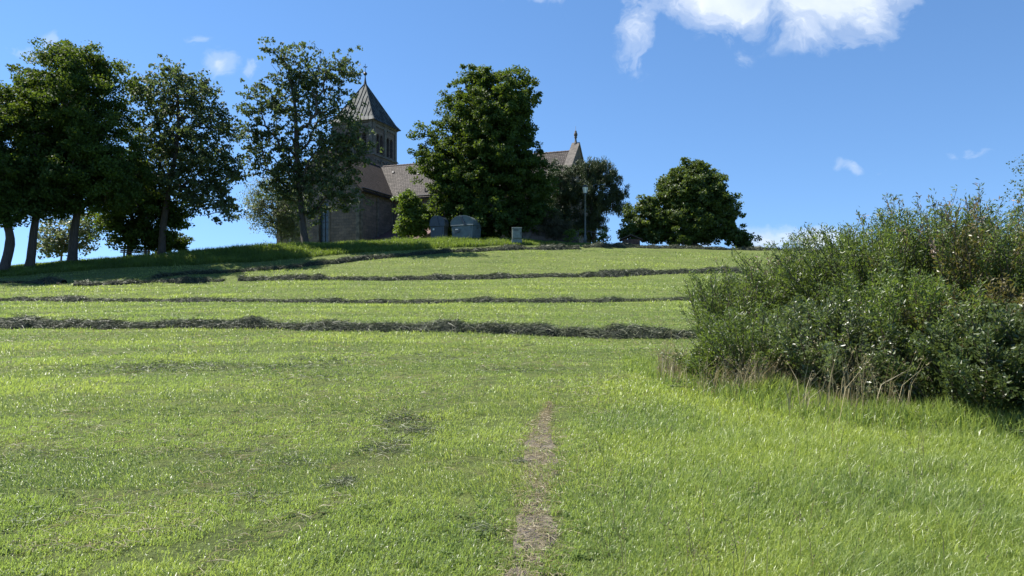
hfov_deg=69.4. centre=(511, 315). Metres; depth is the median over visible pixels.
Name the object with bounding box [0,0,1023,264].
sky
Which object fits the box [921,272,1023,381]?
rusty shrub
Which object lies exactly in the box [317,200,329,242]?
window
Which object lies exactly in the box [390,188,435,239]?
hazel bush
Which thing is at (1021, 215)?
roadside tree
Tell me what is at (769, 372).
dry tall grass
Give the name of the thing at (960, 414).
edge grass
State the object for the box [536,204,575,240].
conifer shrub
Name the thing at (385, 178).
church
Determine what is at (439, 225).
waste container
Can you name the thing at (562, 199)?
conifer tree
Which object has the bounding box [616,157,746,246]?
linden tree
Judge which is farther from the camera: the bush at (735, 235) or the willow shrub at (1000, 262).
the bush at (735, 235)
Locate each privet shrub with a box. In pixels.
[720,293,914,388]
[794,338,929,402]
[866,311,1023,433]
[894,297,1023,414]
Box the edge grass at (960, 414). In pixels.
[622,354,1023,446]
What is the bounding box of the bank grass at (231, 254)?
[0,235,591,276]
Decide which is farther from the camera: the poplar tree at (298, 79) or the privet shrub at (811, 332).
the poplar tree at (298, 79)
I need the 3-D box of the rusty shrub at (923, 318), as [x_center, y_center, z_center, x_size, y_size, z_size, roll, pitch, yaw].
[4.772,0.341,8.294,1.766,1.307,1.341,0,0,-38]
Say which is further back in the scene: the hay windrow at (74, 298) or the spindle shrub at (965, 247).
the hay windrow at (74, 298)
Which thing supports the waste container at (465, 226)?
on the ground at (444, 357)
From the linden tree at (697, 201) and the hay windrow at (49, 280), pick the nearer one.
the hay windrow at (49, 280)
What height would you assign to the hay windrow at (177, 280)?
0.783 m
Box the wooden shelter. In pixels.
[619,234,642,244]
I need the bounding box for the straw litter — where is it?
[0,310,746,575]
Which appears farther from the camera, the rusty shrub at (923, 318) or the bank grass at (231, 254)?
the bank grass at (231, 254)
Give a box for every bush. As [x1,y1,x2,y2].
[149,230,194,254]
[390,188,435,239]
[562,228,611,243]
[669,235,695,245]
[714,220,762,247]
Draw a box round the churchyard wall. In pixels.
[522,224,578,242]
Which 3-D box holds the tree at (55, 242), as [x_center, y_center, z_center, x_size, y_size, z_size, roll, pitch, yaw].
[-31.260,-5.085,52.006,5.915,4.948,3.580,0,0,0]
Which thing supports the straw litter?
on the ground at (444, 357)
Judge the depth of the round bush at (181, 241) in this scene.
46.82 m
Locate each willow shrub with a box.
[657,299,832,388]
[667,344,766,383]
[672,221,962,322]
[679,259,818,346]
[705,250,844,320]
[759,206,1021,311]
[797,265,1022,380]
[811,178,1023,319]
[901,220,1023,305]
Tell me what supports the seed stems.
on the ground at (444, 357)
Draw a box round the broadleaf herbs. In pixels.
[0,337,1021,575]
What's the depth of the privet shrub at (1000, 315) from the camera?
7.19 m
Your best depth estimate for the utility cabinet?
48.72 m
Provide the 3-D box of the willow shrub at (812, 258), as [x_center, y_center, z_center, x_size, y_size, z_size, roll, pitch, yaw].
[4.789,-0.286,11.139,3.194,2.243,3.896,0,0,-30]
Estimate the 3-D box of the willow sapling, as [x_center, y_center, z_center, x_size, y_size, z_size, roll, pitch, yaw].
[4.268,-0.069,13.241,2.318,1.535,1.204,0,0,35]
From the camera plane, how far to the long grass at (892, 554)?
5.01 m
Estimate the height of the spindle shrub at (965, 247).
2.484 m
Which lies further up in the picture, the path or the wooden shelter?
the wooden shelter
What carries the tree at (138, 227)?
on the ground at (444, 357)
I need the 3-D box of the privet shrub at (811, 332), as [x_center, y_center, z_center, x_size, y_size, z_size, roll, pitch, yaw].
[3.616,0.347,8.819,2.416,1.278,2.125,0,0,-44]
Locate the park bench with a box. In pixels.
[120,246,149,256]
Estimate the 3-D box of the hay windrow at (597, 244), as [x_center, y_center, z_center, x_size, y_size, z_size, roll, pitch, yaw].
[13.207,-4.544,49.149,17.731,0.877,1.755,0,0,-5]
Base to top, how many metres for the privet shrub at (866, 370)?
0.821 m
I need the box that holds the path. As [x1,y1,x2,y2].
[504,399,558,575]
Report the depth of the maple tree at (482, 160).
52.35 m
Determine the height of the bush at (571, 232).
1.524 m
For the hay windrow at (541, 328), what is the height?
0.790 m
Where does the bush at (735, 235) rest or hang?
on the ground at (444, 357)
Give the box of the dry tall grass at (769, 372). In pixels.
[650,319,1015,424]
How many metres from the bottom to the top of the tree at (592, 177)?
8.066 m
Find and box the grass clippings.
[0,348,573,537]
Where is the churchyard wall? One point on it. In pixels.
(531, 234)
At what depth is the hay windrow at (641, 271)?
37.07 m
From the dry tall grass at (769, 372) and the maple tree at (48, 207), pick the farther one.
the maple tree at (48, 207)
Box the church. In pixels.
[274,66,590,243]
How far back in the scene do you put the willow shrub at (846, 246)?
9.77 m
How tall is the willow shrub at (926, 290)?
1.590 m
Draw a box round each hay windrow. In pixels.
[0,276,68,283]
[0,294,724,303]
[0,312,701,339]
[71,275,225,286]
[148,243,579,278]
[236,265,798,280]
[582,241,837,251]
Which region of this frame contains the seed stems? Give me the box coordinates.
[573,349,988,575]
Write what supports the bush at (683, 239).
on the ground at (444, 357)
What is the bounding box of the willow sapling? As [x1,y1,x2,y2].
[688,272,772,317]
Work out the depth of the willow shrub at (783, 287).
10.86 m
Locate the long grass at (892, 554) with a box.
[556,349,1023,575]
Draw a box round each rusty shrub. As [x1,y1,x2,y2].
[860,291,981,387]
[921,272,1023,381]
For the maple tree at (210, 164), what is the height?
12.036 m
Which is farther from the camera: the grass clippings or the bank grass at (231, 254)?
the bank grass at (231, 254)
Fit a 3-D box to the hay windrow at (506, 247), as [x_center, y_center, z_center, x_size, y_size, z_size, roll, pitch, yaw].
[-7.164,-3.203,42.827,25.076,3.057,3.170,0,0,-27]
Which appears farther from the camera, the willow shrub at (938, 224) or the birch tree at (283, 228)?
the birch tree at (283, 228)
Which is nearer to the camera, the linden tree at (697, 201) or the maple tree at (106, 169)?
the maple tree at (106, 169)
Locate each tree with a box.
[0,37,164,261]
[0,79,92,266]
[0,80,62,270]
[37,211,102,261]
[80,155,194,255]
[111,54,247,253]
[232,36,383,242]
[234,173,311,243]
[405,63,561,238]
[546,159,591,240]
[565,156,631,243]
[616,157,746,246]
[1003,154,1023,234]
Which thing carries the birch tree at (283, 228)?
on the ground at (444, 357)
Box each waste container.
[429,215,448,237]
[450,215,481,238]
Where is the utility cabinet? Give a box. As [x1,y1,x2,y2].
[512,227,521,243]
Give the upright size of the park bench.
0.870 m
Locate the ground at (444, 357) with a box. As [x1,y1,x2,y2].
[0,243,1022,575]
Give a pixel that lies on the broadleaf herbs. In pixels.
(427, 534)
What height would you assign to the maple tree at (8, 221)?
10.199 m
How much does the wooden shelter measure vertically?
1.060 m
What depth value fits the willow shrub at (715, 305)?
10.65 m
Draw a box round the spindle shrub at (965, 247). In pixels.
[863,197,1023,306]
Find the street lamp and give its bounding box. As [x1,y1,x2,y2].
[582,184,587,242]
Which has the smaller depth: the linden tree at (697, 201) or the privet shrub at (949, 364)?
the privet shrub at (949, 364)
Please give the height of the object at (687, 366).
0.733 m
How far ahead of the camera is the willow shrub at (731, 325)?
8.91 m

